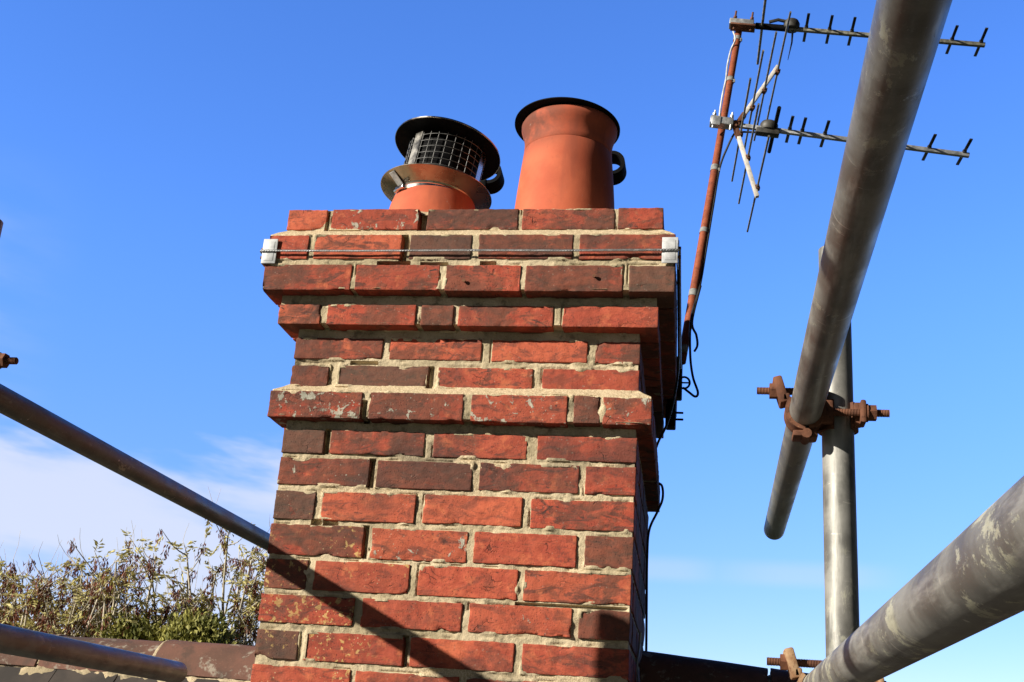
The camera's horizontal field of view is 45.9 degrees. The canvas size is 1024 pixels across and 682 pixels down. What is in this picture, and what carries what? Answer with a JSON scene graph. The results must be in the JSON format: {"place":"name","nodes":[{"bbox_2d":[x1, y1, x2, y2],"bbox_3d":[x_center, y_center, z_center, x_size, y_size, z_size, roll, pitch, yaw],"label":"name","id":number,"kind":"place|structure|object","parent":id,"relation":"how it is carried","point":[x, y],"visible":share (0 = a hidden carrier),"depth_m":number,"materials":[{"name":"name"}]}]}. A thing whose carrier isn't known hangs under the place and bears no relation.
{"place":"outdoors","nodes":[
{"label":"outdoors","id":0,"kind":"place"},
{"bbox_2d":[0,0,1023,681],"label":"sky","id":1,"kind":"structure","parent":0,"point":[151,151],"materials":[{"name":"blue"}]},
{"label":"ground","id":2,"kind":"structure","parent":0,"visible":0},
{"bbox_2d":[0,219,2,236],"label":"scaffold tube","id":3,"kind":"object","parent":2,"relation":"on","point":[1,224],"visible":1,"depth_m":2.13,"materials":[{"name":"metal"}]},
{"bbox_2d":[0,352,18,368],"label":"scaffold coupler","id":4,"kind":"object","parent":3,"relation":"attached to","point":[6,360],"visible":1,"depth_m":1.99,"materials":[{"name":"brown metal"}]},
{"bbox_2d":[0,384,269,549],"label":"scaffold tube","id":5,"kind":"object","parent":4,"relation":"attached to","point":[23,410],"visible":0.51,"depth_m":2.71,"materials":[{"name":"grey metal"}]},
{"bbox_2d":[0,623,186,681],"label":"scaffold tube","id":6,"kind":"object","parent":3,"relation":"attached to","point":[24,642],"visible":1,"depth_m":2.34,"materials":[{"name":"metal"}]},
{"bbox_2d":[0,540,97,636],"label":"ash tree","id":7,"kind":"object","parent":2,"relation":"on","point":[9,607],"visible":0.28,"depth_m":12.57,"materials":[{"name":"green plant"}]},
{"bbox_2d":[0,548,98,629],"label":"ash tree","id":8,"kind":"object","parent":2,"relation":"on","point":[20,577],"visible":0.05,"depth_m":13.45,"materials":[{"name":"green plant"}]},
{"bbox_2d":[0,520,163,638],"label":"ash tree","id":9,"kind":"object","parent":2,"relation":"on","point":[103,580],"visible":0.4,"depth_m":12.44,"materials":[{"name":"green plant"}]},
{"bbox_2d":[0,536,221,630],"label":"ash tree","id":10,"kind":"object","parent":2,"relation":"on","point":[3,576],"visible":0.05,"depth_m":13.37,"materials":[{"name":"green plant"}]},
{"bbox_2d":[86,604,169,640],"bbox_3d":[-4.045,6.102,11.196,1.061,7.264,0.995,1,-19,10],"label":"ivy bush","id":11,"kind":"object","parent":2,"relation":"on","point":[141,629],"visible":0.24,"depth_m":12.16,"materials":[{"name":"green plant"}]},
{"bbox_2d":[0,525,264,638],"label":"ash tree","id":12,"kind":"object","parent":2,"relation":"on","point":[56,623],"visible":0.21,"depth_m":12.91,"materials":[{"name":"green plant"}]},
{"bbox_2d":[94,524,264,645],"bbox_3d":[-3.757,5.887,12.008,2.267,8.257,1.789,-4,-21,23],"label":"ash tree","id":13,"kind":"object","parent":2,"relation":"on","point":[154,596],"visible":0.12,"depth_m":13.06,"materials":[{"name":"green plant"}]},
{"bbox_2d":[133,603,238,643],"bbox_3d":[-3.446,6.080,11.078,1.215,7.311,1.034,1,-19,10],"label":"ivy bush","id":14,"kind":"object","parent":2,"relation":"on","point":[196,627],"visible":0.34,"depth_m":12.01,"materials":[{"name":"green plant"}]},
{"bbox_2d":[162,488,269,645],"bbox_3d":[-2.998,5.856,12.322,2.174,8.622,2.070,9,-20,-14],"label":"ash tree","id":15,"kind":"object","parent":2,"relation":"on","point":[251,588],"visible":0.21,"depth_m":12.96,"materials":[{"name":"green plant"}]},
{"bbox_2d":[0,634,808,681],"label":"tiled house","id":16,"kind":"structure","parent":2,"relation":"on","point":[209,662],"depth_m":2.98,"materials":[{"name":"tile"}]},
{"bbox_2d":[251,208,676,681],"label":"chimney stack","id":17,"kind":"object","parent":16,"relation":"on","point":[468,490],"visible":0.98,"depth_m":2.67,"materials":[{"name":"brick"}]},
{"bbox_2d":[260,239,278,266],"bbox_3d":[-0.572,-0.206,2.831,0.028,0.062,0.052,15,-22,-29],"label":"corner plate","id":18,"kind":"object","parent":17,"relation":"attached to","point":[266,258],"visible":0.92,"depth_m":2.82,"materials":[{"name":"white plastic"}]},
{"bbox_2d":[389,182,474,211],"bbox_3d":[-0.204,-0.303,3.091,0.252,0.139,0.252,1,-19,10],"label":"chimney pot","id":19,"kind":"object","parent":17,"relation":"on","point":[424,198],"visible":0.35,"depth_m":3.00,"materials":[{"name":"ceramic"}]},
{"bbox_2d":[381,116,500,208],"bbox_3d":[-0.185,-0.430,3.138,0.303,0.213,0.294,1,-19,10],"label":"chimney cowl","id":20,"kind":"object","parent":19,"relation":"on","point":[464,158],"visible":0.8,"depth_m":3.07,"materials":[{"name":"metal"}]},
{"bbox_2d":[260,248,681,368],"bbox_3d":[-0.027,-0.033,3.219,0.975,0.008,1.046,1,-19,10],"label":"lashing wire","id":21,"kind":"object","parent":17,"relation":"attached to","point":[458,250],"visible":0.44,"depth_m":2.74,"materials":[{"name":"grey metal"}]},
{"bbox_2d":[480,166,503,193],"bbox_3d":[-0.156,-0.327,3.366,0.247,0.370,0.244,1,-19,10],"label":"chimney pot","id":22,"kind":"object","parent":17,"relation":"on","point":[494,185],"visible":0.12,"depth_m":3.38,"materials":[{"name":"metal"}]},
{"bbox_2d":[515,97,619,209],"bbox_3d":[0.132,-0.397,3.068,0.274,0.348,0.272,1,-19,10],"label":"chimney pot","id":23,"kind":"object","parent":17,"relation":"on","point":[569,142],"visible":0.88,"depth_m":2.99,"materials":[{"name":"ceramic"}]},
{"bbox_2d":[612,151,626,184],"bbox_3d":[0.149,-0.336,3.312,0.244,0.394,0.259,19,-24,-37],"label":"chimney pot","id":24,"kind":"object","parent":17,"relation":"on","point":[619,174],"visible":0.05,"depth_m":3.33,"materials":[{"name":"metal"}]},
{"bbox_2d":[636,632,641,681],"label":"pale cable","id":25,"kind":"object","parent":17,"relation":"attached to","point":[639,647],"visible":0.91,"depth_m":2.84,"materials":[{"name":"plastic"}]},
{"bbox_2d":[645,260,679,650],"bbox_3d":[0.391,0.344,2.998,0.058,1.008,0.650,3,-19,3],"label":"drop cable","id":26,"kind":"object","parent":17,"relation":"hanging from","point":[661,484],"visible":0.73,"depth_m":3.21,"materials":[{"name":"black plastic"}]},
{"bbox_2d":[662,237,680,269],"bbox_3d":[0.358,-0.196,2.670,0.052,0.062,0.028,19,-24,-36],"label":"corner plate","id":27,"kind":"object","parent":17,"relation":"attached to","point":[671,256],"visible":1,"depth_m":2.66,"materials":[{"name":"white plastic"}]},
{"bbox_2d":[665,344,690,429],"bbox_3d":[0.471,0.132,3.430,0.071,0.243,0.078,-8,-22,31],"label":"mast bracket","id":28,"kind":"object","parent":17,"relation":"attached to","point":[673,418],"visible":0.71,"depth_m":3.41,"materials":[{"name":"black metal"}]},
{"bbox_2d":[681,31,741,364],"bbox_3d":[0.645,-0.519,3.862,0.033,1.394,0.491,-7,-22,28],"label":"aerial mast","id":29,"kind":"object","parent":28,"relation":"on","point":[703,234],"visible":0.95,"depth_m":3.79,"materials":[{"name":"brown metal"}]},
{"bbox_2d":[691,285,701,351],"bbox_3d":[0.536,-0.068,3.521,0.023,0.239,0.099,0,-19,13],"label":"cable end","id":30,"kind":"object","parent":29,"relation":"attached to","point":[693,329],"visible":1,"depth_m":3.47,"materials":[{"name":"black plastic"}]},
{"bbox_2d":[684,131,755,397],"bbox_3d":[0.624,-0.255,3.688,0.328,0.981,0.108,20,-25,-39],"label":"aerial cable","id":31,"kind":"object","parent":29,"relation":"attached to","point":[693,307],"visible":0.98,"depth_m":3.65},
{"bbox_2d":[719,31,735,115],"bbox_3d":[0.727,-0.906,4.123,0.025,0.404,0.123,-10,-23,35],"label":"white cable","id":32,"kind":"object","parent":29,"relation":"attached to","point":[726,73],"visible":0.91,"depth_m":4.14,"materials":[{"name":"plastic"}]},
{"bbox_2d":[709,11,972,231],"bbox_3d":[1.042,-0.678,3.869,0.812,0.480,0.677,1,-19,10],"label":"television aerial","id":33,"kind":"object","parent":29,"relation":"attached to","point":[769,129],"visible":0.88,"depth_m":3.89,"materials":[{"name":"metal"}]},
{"bbox_2d":[729,0,987,64],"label":"television aerial","id":34,"kind":"object","parent":29,"relation":"attached to","point":[742,25],"visible":0.77,"depth_m":4.21,"materials":[{"name":"grey metal"}]},
{"bbox_2d":[818,246,859,656],"bbox_3d":[0.297,3.048,0.851,0.053,6.779,0.048,1,-19,10],"label":"scaffold tube","id":35,"kind":"object","parent":2,"relation":"on","point":[842,623],"visible":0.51,"depth_m":1.80,"materials":[{"name":"grey metal"}]},
{"bbox_2d":[757,375,889,444],"bbox_3d":[0.477,0.113,1.867,0.195,0.099,0.092,1,-19,10],"label":"scaffold coupler","id":36,"kind":"object","parent":35,"relation":"attached to","point":[861,413],"visible":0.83,"depth_m":1.83,"materials":[{"name":"brown metal"}]},
{"bbox_2d":[767,647,885,681],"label":"scaffold coupler","id":37,"kind":"object","parent":35,"relation":"attached to","point":[789,662],"visible":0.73,"depth_m":1.75,"materials":[{"name":"brown metal"}]},
{"bbox_2d":[764,0,951,539],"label":"scaffold tube","id":38,"kind":"object","parent":35,"relation":"attached to","point":[904,37],"visible":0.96,"depth_m":1.06,"materials":[{"name":"grey metal"}]},
{"bbox_2d":[802,476,1023,681],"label":"scaffold tube","id":39,"kind":"object","parent":35,"relation":"attached to","point":[968,581],"visible":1,"depth_m":0.66,"materials":[{"name":"grey metal"}]}
]}

